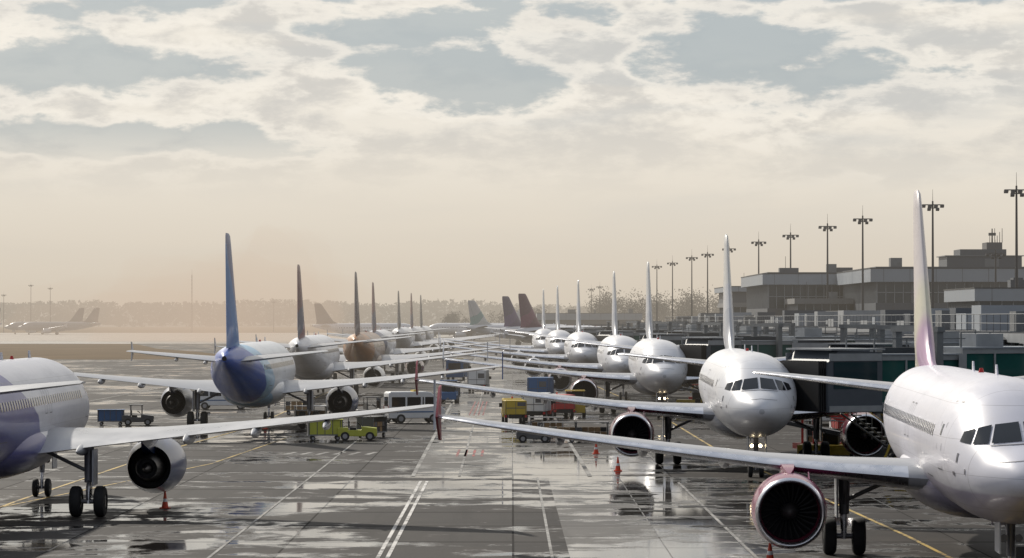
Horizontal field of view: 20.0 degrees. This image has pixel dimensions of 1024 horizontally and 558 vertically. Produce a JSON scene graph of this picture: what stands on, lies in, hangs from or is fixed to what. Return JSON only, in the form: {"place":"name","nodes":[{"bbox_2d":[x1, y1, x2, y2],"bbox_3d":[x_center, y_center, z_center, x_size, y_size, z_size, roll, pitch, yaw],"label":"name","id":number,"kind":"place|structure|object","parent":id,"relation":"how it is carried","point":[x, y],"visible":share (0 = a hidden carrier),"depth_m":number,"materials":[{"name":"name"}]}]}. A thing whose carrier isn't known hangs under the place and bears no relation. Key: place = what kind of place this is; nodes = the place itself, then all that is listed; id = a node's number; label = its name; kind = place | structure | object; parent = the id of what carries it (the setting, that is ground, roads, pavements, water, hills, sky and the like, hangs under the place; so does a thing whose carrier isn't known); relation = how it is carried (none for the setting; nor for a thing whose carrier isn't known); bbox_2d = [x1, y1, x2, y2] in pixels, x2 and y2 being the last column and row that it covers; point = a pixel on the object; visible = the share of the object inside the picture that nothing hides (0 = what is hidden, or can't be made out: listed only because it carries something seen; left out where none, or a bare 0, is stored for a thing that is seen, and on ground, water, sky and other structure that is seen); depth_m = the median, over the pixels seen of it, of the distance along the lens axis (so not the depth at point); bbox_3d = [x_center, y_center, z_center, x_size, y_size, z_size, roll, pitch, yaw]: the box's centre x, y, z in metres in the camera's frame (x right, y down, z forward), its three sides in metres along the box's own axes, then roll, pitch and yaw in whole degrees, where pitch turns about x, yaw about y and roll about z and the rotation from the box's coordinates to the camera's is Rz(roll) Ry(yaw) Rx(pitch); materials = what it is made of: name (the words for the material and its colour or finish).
{"place":"outdoors","nodes":[
{"label":"outdoors","id":0,"kind":"place"},
{"bbox_2d":[0,344,215,359],"bbox_3d":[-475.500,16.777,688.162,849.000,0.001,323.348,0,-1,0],"label":"grass field","id":1,"kind":"structure","parent":0,"point":[84,351],"depth_m":655.94,"materials":[{"name":"plant"}]},
{"bbox_2d":[0,327,333,332],"bbox_3d":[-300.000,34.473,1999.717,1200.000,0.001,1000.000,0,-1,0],"label":"grass field","id":2,"kind":"structure","parent":0,"point":[189,330],"depth_m":1781.43,"materials":[{"name":"plant"}]},
{"bbox_2d":[0,333,452,343],"bbox_3d":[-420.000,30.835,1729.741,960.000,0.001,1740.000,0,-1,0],"label":"runway","id":3,"kind":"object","parent":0,"point":[115,338],"depth_m":1077.85,"materials":[{"name":"asphalt"}]},
{"bbox_2d":[4,308,83,333],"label":"airliner","id":4,"kind":"object","parent":3,"relation":"on","point":[77,317],"visible":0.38,"depth_m":1359.03,"materials":[{"name":"white metal"}]},
{"bbox_2d":[18,308,100,334],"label":"airliner","id":5,"kind":"object","parent":3,"relation":"on","point":[91,320],"visible":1,"depth_m":1324.59,"materials":[{"name":"white metal"}]},
{"bbox_2d":[191,280,192,331],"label":"radio mast","id":6,"kind":"object","parent":3,"relation":"on","point":[192,305],"visible":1,"depth_m":1499.74,"materials":[{"name":"metal"}]},
{"bbox_2d":[311,303,413,333],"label":"airliner","id":7,"kind":"object","parent":3,"relation":"on","point":[325,321],"visible":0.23,"depth_m":951.45,"materials":[{"name":"white metal"}]},
{"bbox_2d":[0,305,642,326],"bbox_3d":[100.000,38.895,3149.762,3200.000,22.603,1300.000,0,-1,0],"label":"hill","id":8,"kind":"structure","parent":0,"point":[197,325],"depth_m":2555.56,"materials":[{"name":"grey plant"}]},
{"bbox_2d":[0,298,711,326],"bbox_3d":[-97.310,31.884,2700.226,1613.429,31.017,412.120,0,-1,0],"label":"distant tree line","id":9,"kind":"object","parent":8,"relation":"on","point":[156,313],"visible":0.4,"depth_m":2672.80,"materials":[{"name":"brown plant"}]},
{"bbox_2d":[416,357,586,474],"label":"concrete lane","id":10,"kind":"structure","parent":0,"point":[506,452],"depth_m":168.79,"materials":[{"name":"concrete"}]},
{"bbox_2d":[467,369,490,390],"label":"service truck","id":11,"kind":"object","parent":10,"relation":"on","point":[480,377],"visible":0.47,"depth_m":297.54,"materials":[{"name":"white metal"}]},
{"bbox_2d":[499,397,526,423],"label":"service truck","id":12,"kind":"object","parent":10,"relation":"on","point":[513,408],"visible":0.94,"depth_m":206.01,"materials":[{"name":"yellow paint"}]},
{"bbox_2d":[516,425,550,442],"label":"baggage tractor","id":13,"kind":"object","parent":10,"relation":"on","point":[522,437],"visible":0.69,"depth_m":175.35,"materials":[{"name":"metal"}]},
{"bbox_2d":[522,392,555,420],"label":"service truck","id":14,"kind":"object","parent":10,"relation":"on","point":[536,407],"visible":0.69,"depth_m":211.86,"materials":[{"name":"white metal"}]},
{"bbox_2d":[527,377,556,393],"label":"service truck","id":15,"kind":"object","parent":10,"relation":"on","point":[540,384],"visible":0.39,"depth_m":259.63,"materials":[{"name":"blue metal"}]},
{"bbox_2d":[529,417,563,426],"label":"baggage cart","id":16,"kind":"object","parent":10,"relation":"on","point":[538,424],"visible":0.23,"depth_m":183.63,"materials":[{"name":"metal"}]},
{"bbox_2d":[542,422,577,441],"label":"baggage cart","id":17,"kind":"object","parent":10,"relation":"on","point":[567,428],"visible":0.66,"depth_m":175.81,"materials":[{"name":"metal"}]},
{"bbox_2d":[0,336,1023,557],"bbox_3d":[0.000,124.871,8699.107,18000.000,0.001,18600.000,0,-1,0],"label":"ground","id":18,"kind":"structure","parent":0,"point":[343,505],"depth_m":121.77,"materials":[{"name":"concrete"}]},
{"bbox_2d":[97,409,124,425],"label":"baggage cart","id":19,"kind":"object","parent":18,"relation":"on","point":[109,415],"visible":1,"depth_m":203.46,"materials":[{"name":"metal"}]},
{"bbox_2d":[122,404,153,425],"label":"baggage tractor","id":20,"kind":"object","parent":18,"relation":"on","point":[128,420],"visible":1,"depth_m":203.37,"materials":[{"name":"grey metal"}]},
{"bbox_2d":[159,491,170,508],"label":"traffic cone","id":21,"kind":"object","parent":18,"relation":"on","point":[165,504],"visible":1,"depth_m":114.80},
{"bbox_2d":[0,350,436,516],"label":"airliner","id":22,"kind":"object","parent":18,"relation":"on","point":[44,409],"visible":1,"depth_m":110.02,"materials":[{"name":"white metal"}]},
{"bbox_2d":[0,387,88,450],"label":"windows","id":23,"kind":"structure","parent":22,"relation":"in","point":[84,387],"depth_m":110.52,"materials":[{"name":"black glass"}]},
{"bbox_2d":[194,390,243,409],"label":"van","id":24,"kind":"object","parent":18,"relation":"on","point":[219,400],"visible":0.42,"depth_m":239.04,"materials":[{"name":"white metal"}]},
{"bbox_2d":[73,233,502,428],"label":"airliner","id":25,"kind":"object","parent":18,"relation":"on","point":[258,374],"visible":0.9,"depth_m":195.85,"materials":[{"name":"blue metal"}]},
{"bbox_2d":[258,360,294,397],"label":"windows","id":26,"kind":"structure","parent":25,"relation":"in","point":[268,365],"depth_m":195.41,"materials":[{"name":"black glass"}]},
{"bbox_2d":[284,396,322,414],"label":"baggage cart","id":27,"kind":"object","parent":18,"relation":"on","point":[288,409],"visible":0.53,"depth_m":225.38,"materials":[{"name":"metal"}]},
{"bbox_2d":[131,265,487,394],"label":"airliner","id":28,"kind":"object","parent":18,"relation":"on","point":[321,366],"visible":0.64,"depth_m":274.72,"materials":[{"name":"white metal"}]},
{"bbox_2d":[293,405,326,424],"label":"baggage cart","id":29,"kind":"object","parent":18,"relation":"on","point":[296,413],"visible":0.16,"depth_m":204.57,"materials":[{"name":"metal"}]},
{"bbox_2d":[307,419,343,440],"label":"baggage cart","id":30,"kind":"object","parent":18,"relation":"on","point":[314,429],"visible":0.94,"depth_m":178.40,"materials":[{"name":"metal"}]},
{"bbox_2d":[338,416,376,440],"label":"baggage tractor","id":31,"kind":"object","parent":18,"relation":"on","point":[368,433],"visible":0.91,"depth_m":178.29,"materials":[{"name":"yellow paint"}]},
{"bbox_2d":[214,272,509,382],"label":"airliner","id":32,"kind":"object","parent":18,"relation":"on","point":[372,348],"visible":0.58,"depth_m":327.36,"materials":[{"name":"white metal"}]},
{"bbox_2d":[357,415,386,437],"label":"baggage cart","id":33,"kind":"object","parent":18,"relation":"on","point":[379,423],"visible":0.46,"depth_m":182.57,"materials":[{"name":"metal"}]},
{"bbox_2d":[354,396,390,421],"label":"baggage tractor","id":34,"kind":"object","parent":18,"relation":"on","point":[378,403],"visible":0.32,"depth_m":210.51,"materials":[{"name":"grey metal"}]},
{"bbox_2d":[256,282,499,371],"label":"airliner","id":35,"kind":"object","parent":18,"relation":"on","point":[390,348],"visible":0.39,"depth_m":406.75,"materials":[{"name":"white metal"}]},
{"bbox_2d":[307,291,493,352],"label":"airliner","id":36,"kind":"object","parent":18,"relation":"on","point":[410,342],"visible":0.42,"depth_m":519.88,"materials":[{"name":"white metal"}]},
{"bbox_2d":[327,293,498,352],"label":"airliner","id":37,"kind":"object","parent":18,"relation":"on","point":[420,337],"visible":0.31,"depth_m":564.43,"materials":[{"name":"white metal"}]},
{"bbox_2d":[384,390,444,422],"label":"van","id":38,"kind":"object","parent":18,"relation":"on","point":[393,399],"visible":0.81,"depth_m":207.97,"materials":[{"name":"white metal"}]},
{"bbox_2d":[342,295,502,352],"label":"airliner","id":39,"kind":"object","parent":18,"relation":"on","point":[429,335],"visible":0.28,"depth_m":610.71,"materials":[{"name":"white metal"}]},
{"bbox_2d":[440,380,458,402],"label":"cart","id":40,"kind":"object","parent":18,"relation":"on","point":[449,393],"visible":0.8,"depth_m":256.75,"materials":[{"name":"blue metal"}]},
{"bbox_2d":[446,358,470,379],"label":"van","id":41,"kind":"object","parent":18,"relation":"on","point":[453,365],"visible":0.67,"depth_m":350.52,"materials":[{"name":"metal"}]},
{"bbox_2d":[429,309,520,339],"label":"airliner","id":42,"kind":"object","parent":18,"relation":"on","point":[455,330],"visible":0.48,"depth_m":999.03,"materials":[{"name":"white metal"}]},
{"bbox_2d":[0,357,951,557],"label":"apron markings","id":43,"kind":"object","parent":18,"relation":"on","point":[388,555],"visible":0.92,"depth_m":120.23,"materials":[{"name":"white paint"}]},
{"bbox_2d":[438,289,564,366],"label":"airliner","id":44,"kind":"object","parent":18,"relation":"on","point":[538,342],"visible":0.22,"depth_m":460.28,"materials":[{"name":"white metal"}]},
{"bbox_2d":[441,285,570,365],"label":"airliner","id":45,"kind":"object","parent":18,"relation":"on","point":[554,346],"visible":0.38,"depth_m":406.44,"materials":[{"name":"white metal"}]},
{"bbox_2d":[545,339,564,348],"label":"windows","id":46,"kind":"structure","parent":45,"relation":"in","point":[557,340],"depth_m":396.38,"materials":[{"name":"black glass"}]},
{"bbox_2d":[461,300,562,344],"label":"airliner","id":47,"kind":"object","parent":18,"relation":"on","point":[479,322],"visible":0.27,"depth_m":791.47,"materials":[{"name":"white metal"}]},
{"bbox_2d":[440,280,598,376],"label":"airliner","id":48,"kind":"object","parent":18,"relation":"on","point":[579,352],"visible":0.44,"depth_m":342.20,"materials":[{"name":"white metal"}]},
{"bbox_2d":[565,342,597,354],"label":"windows","id":49,"kind":"structure","parent":48,"relation":"in","point":[580,345],"depth_m":332.41,"materials":[{"name":"black glass"}]},
{"bbox_2d":[484,296,587,341],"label":"airliner","id":50,"kind":"object","parent":18,"relation":"on","point":[512,320],"visible":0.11,"depth_m":641.62,"materials":[{"name":"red metal"}]},
{"bbox_2d":[498,294,599,338],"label":"airliner","id":51,"kind":"object","parent":18,"relation":"on","point":[529,321],"visible":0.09,"depth_m":572.56,"materials":[{"name":"metal"}]},
{"bbox_2d":[547,392,574,417],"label":"service truck","id":52,"kind":"object","parent":18,"relation":"on","point":[561,407],"visible":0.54,"depth_m":217.97,"materials":[{"name":"red metal"}]},
{"bbox_2d":[443,271,691,399],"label":"airliner","id":53,"kind":"object","parent":18,"relation":"on","point":[611,360],"visible":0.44,"depth_m":274.39,"materials":[{"name":"white metal"}]},
{"bbox_2d":[597,349,630,363],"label":"windows","id":54,"kind":"structure","parent":53,"relation":"in","point":[618,350],"depth_m":264.56,"materials":[{"name":"black glass"}]},
{"bbox_2d":[442,261,702,417],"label":"airliner","id":55,"kind":"object","parent":18,"relation":"on","point":[654,377],"visible":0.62,"depth_m":225.29,"materials":[{"name":"white metal"}]},
{"bbox_2d":[628,348,685,373],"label":"windows","id":56,"kind":"structure","parent":55,"relation":"in","point":[644,360],"depth_m":215.67,"materials":[{"name":"black glass"}]},
{"bbox_2d":[565,390,585,416],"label":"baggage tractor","id":57,"kind":"object","parent":18,"relation":"on","point":[580,409],"visible":0.57,"depth_m":220.67,"materials":[{"name":"yellow paint"}]},
{"bbox_2d":[440,284,718,322],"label":"tree line","id":58,"kind":"object","parent":18,"relation":"on","point":[664,309],"visible":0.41,"depth_m":1279.84,"materials":[{"name":"brown plant"}]},
{"bbox_2d":[536,309,641,326],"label":"hangar","id":59,"kind":"structure","parent":18,"relation":"on","point":[569,318],"depth_m":899.63,"materials":[{"name":"metal"}]},
{"bbox_2d":[574,421,608,441],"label":"baggage cart","id":60,"kind":"object","parent":18,"relation":"on","point":[603,430],"visible":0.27,"depth_m":176.22,"materials":[{"name":"metal"}]},
{"bbox_2d":[614,457,621,470],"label":"traffic cone","id":61,"kind":"object","parent":18,"relation":"on","point":[617,468],"visible":1,"depth_m":142.81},
{"bbox_2d":[555,321,681,333],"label":"jet bridge","id":62,"kind":"structure","parent":18,"relation":"on","point":[569,329],"depth_m":453.59,"materials":[{"name":"grey metal"}]},
{"bbox_2d":[571,321,671,335],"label":"jet bridge","id":63,"kind":"structure","parent":18,"relation":"on","point":[593,331],"depth_m":401.28,"materials":[{"name":"grey metal"}]},
{"bbox_2d":[415,234,886,476],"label":"airliner","id":64,"kind":"object","parent":18,"relation":"on","point":[740,399],"visible":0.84,"depth_m":144.13,"materials":[{"name":"white metal"}]},
{"bbox_2d":[699,366,794,413],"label":"windows","id":65,"kind":"structure","parent":64,"relation":"in","point":[750,383],"depth_m":134.63,"materials":[{"name":"black glass"}]},
{"bbox_2d":[548,478,754,557],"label":"concrete apron patch","id":66,"kind":"object","parent":18,"relation":"on","point":[595,522],"visible":1,"depth_m":106.81,"materials":[{"name":"concrete"}]},
{"bbox_2d":[595,322,712,340],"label":"jet bridge","id":67,"kind":"structure","parent":18,"relation":"on","point":[604,334],"depth_m":337.30,"materials":[{"name":"grey metal"}]},
{"bbox_2d":[652,266,661,320],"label":"light mast","id":68,"kind":"object","parent":18,"relation":"on","point":[656,292],"visible":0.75,"depth_m":752.90,"materials":[{"name":"metal"}]},
{"bbox_2d":[644,321,682,327],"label":"jet bridge","id":69,"kind":"structure","parent":18,"relation":"on","point":[674,324],"depth_m":433.42,"materials":[{"name":"grey metal"}]},
{"bbox_2d":[667,255,677,320],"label":"light mast","id":70,"kind":"object","parent":18,"relation":"on","point":[672,264],"visible":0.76,"depth_m":706.86,"materials":[{"name":"metal"}]},
{"bbox_2d":[636,321,712,329],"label":"jet bridge","id":71,"kind":"structure","parent":18,"relation":"on","point":[685,323],"depth_m":374.52,"materials":[{"name":"grey metal"}]},
{"bbox_2d":[676,387,701,402],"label":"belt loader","id":72,"kind":"object","parent":18,"relation":"on","point":[695,393],"visible":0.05,"depth_m":235.36,"materials":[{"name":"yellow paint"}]},
{"bbox_2d":[686,255,697,315],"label":"light mast","id":73,"kind":"object","parent":18,"relation":"on","point":[691,258],"visible":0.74,"depth_m":643.90,"materials":[{"name":"metal"}]},
{"bbox_2d":[664,322,735,385],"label":"jet bridge","id":74,"kind":"structure","parent":18,"relation":"on","point":[682,332],"depth_m":321.47,"materials":[{"name":"grey metal"}]},
{"bbox_2d":[701,245,713,312],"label":"light mast","id":75,"kind":"object","parent":18,"relation":"on","point":[707,254],"visible":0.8,"depth_m":609.91,"materials":[{"name":"metal"}]},
{"bbox_2d":[637,323,794,392],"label":"jet bridge","id":76,"kind":"structure","parent":18,"relation":"on","point":[676,339],"depth_m":269.68,"materials":[{"name":"grey metal"}]},
{"bbox_2d":[684,322,774,335],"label":"jet bridge","id":77,"kind":"structure","parent":18,"relation":"on","point":[735,323],"depth_m":307.87,"materials":[{"name":"grey metal"}]},
{"bbox_2d":[435,190,1023,557],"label":"airliner","id":78,"kind":"object","parent":18,"relation":"on","point":[955,436],"visible":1,"depth_m":87.05,"materials":[{"name":"white metal"}]},
{"bbox_2d":[883,383,1023,506],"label":"windows","id":79,"kind":"structure","parent":78,"relation":"in","point":[1004,432],"depth_m":77.18,"materials":[{"name":"black glass"}]},
{"bbox_2d":[751,239,765,273],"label":"light mast","id":80,"kind":"object","parent":18,"relation":"on","point":[758,243],"visible":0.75,"depth_m":512.95,"materials":[{"name":"metal"}]},
{"bbox_2d":[766,543,773,557],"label":"traffic cone","id":81,"kind":"object","parent":18,"relation":"on","point":[769,553],"visible":0.79,"depth_m":89.03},
{"bbox_2d":[679,323,876,376],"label":"jet bridge","id":82,"kind":"structure","parent":18,"relation":"on","point":[706,348],"depth_m":220.21,"materials":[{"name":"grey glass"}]},
{"bbox_2d":[782,224,798,267],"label":"light mast","id":83,"kind":"object","parent":18,"relation":"on","point":[790,236],"visible":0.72,"depth_m":470.95,"materials":[{"name":"metal"}]},
{"bbox_2d":[735,323,847,338],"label":"jet bridge","id":84,"kind":"structure","parent":18,"relation":"on","point":[825,332],"depth_m":248.58,"materials":[{"name":"grey metal"}]},
{"bbox_2d":[741,256,852,315],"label":"terminal building","id":85,"kind":"structure","parent":18,"relation":"on","point":[769,291],"depth_m":442.21,"materials":[{"name":"concrete"}]},
{"bbox_2d":[785,282,853,310],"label":"terminal building","id":86,"kind":"structure","parent":18,"relation":"on","point":[833,302],"depth_m":425.18,"materials":[{"name":"concrete"}]},
{"bbox_2d":[786,421,856,456],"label":"belt loader","id":87,"kind":"object","parent":18,"relation":"on","point":[831,437],"visible":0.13,"depth_m":151.44,"materials":[{"name":"yellow paint"}]},
{"bbox_2d":[818,214,836,297],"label":"light mast","id":88,"kind":"object","parent":18,"relation":"on","point":[827,227],"visible":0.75,"depth_m":425.95,"materials":[{"name":"metal"}]},
{"bbox_2d":[665,305,1023,345],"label":"pier concourse","id":89,"kind":"structure","parent":18,"relation":"on","point":[994,317],"depth_m":237.74,"materials":[{"name":"concrete"}]},
{"bbox_2d":[790,324,913,415],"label":"jet bridge","id":90,"kind":"structure","parent":18,"relation":"on","point":[809,343],"depth_m":193.03,"materials":[{"name":"grey metal"}]},
{"bbox_2d":[853,210,872,309],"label":"light mast","id":91,"kind":"object","parent":18,"relation":"on","point":[860,220],"visible":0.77,"depth_m":393.93,"materials":[{"name":"metal"}]},
{"bbox_2d":[871,442,891,457],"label":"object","id":92,"kind":"object","parent":18,"relation":"on","point":[882,452],"visible":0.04,"depth_m":146.40,"materials":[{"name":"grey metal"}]},
{"bbox_2d":[782,326,1023,457],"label":"jet bridge","id":93,"kind":"structure","parent":18,"relation":"on","point":[985,352],"depth_m":137.90,"materials":[{"name":"grey glass"}]},
{"bbox_2d":[823,325,1007,421],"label":"jet bridge","id":94,"kind":"structure","parent":18,"relation":"on","point":[881,329],"depth_m":167.70,"materials":[{"name":"grey metal"}]},
{"bbox_2d":[922,193,943,307],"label":"light mast","id":95,"kind":"object","parent":18,"relation":"on","point":[932,206],"visible":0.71,"depth_m":344.93,"materials":[{"name":"metal"}]},
{"bbox_2d":[944,278,1023,307],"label":"office building","id":96,"kind":"structure","parent":18,"relation":"on","point":[1010,294],"depth_m":304.19,"materials":[{"name":"concrete"}]},
{"bbox_2d":[986,240,1005,286],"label":"light mast","id":97,"kind":"object","parent":18,"relation":"on","point":[993,255],"visible":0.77,"depth_m":387.91,"materials":[{"name":"metal"}]},
{"bbox_2d":[1004,172,1023,286],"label":"light mast","id":98,"kind":"object","parent":18,"relation":"on","point":[1013,193],"visible":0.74,"depth_m":304.96,"materials":[{"name":"metal"}]},
{"bbox_2d":[0,0,1023,311],"label":"sky","id":99,"kind":"structure","parent":0,"point":[487,150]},
{"bbox_2d":[714,286,746,312],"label":"terminal building","id":100,"kind":"structure","parent":0,"point":[739,298],"depth_m":525.01,"materials":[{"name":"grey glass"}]},
{"bbox_2d":[792,414,847,448],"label":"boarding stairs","id":101,"kind":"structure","parent":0,"point":[836,418],"depth_m":157.92,"materials":[{"name":"metal"}]},
{"bbox_2d":[804,420,840,441],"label":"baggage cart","id":102,"kind":"object","parent":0,"point":[807,435],"visible":0.06,"depth_m":162.30,"materials":[{"name":"metal"}]},
{"bbox_2d":[826,412,874,428],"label":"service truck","id":103,"kind":"object","parent":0,"point":[835,424],"visible":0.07,"depth_m":174.92,"materials":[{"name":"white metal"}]},
{"bbox_2d":[837,258,1023,309],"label":"terminal building","id":104,"kind":"structure","parent":0,"point":[891,287],"depth_m":400.19,"materials":[{"name":"concrete"}]},
{"bbox_2d":[937,228,1023,266],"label":"rooftop plant room","id":105,"kind":"object","parent":104,"relation":"on","point":[968,257],"visible":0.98,"depth_m":408.08,"materials":[{"name":"concrete"}]},
{"bbox_2d":[1015,547,1023,557],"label":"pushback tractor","id":106,"kind":"object","parent":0,"point":[1019,552],"visible":1,"depth_m":76.21,"materials":[{"name":"grey paint"}]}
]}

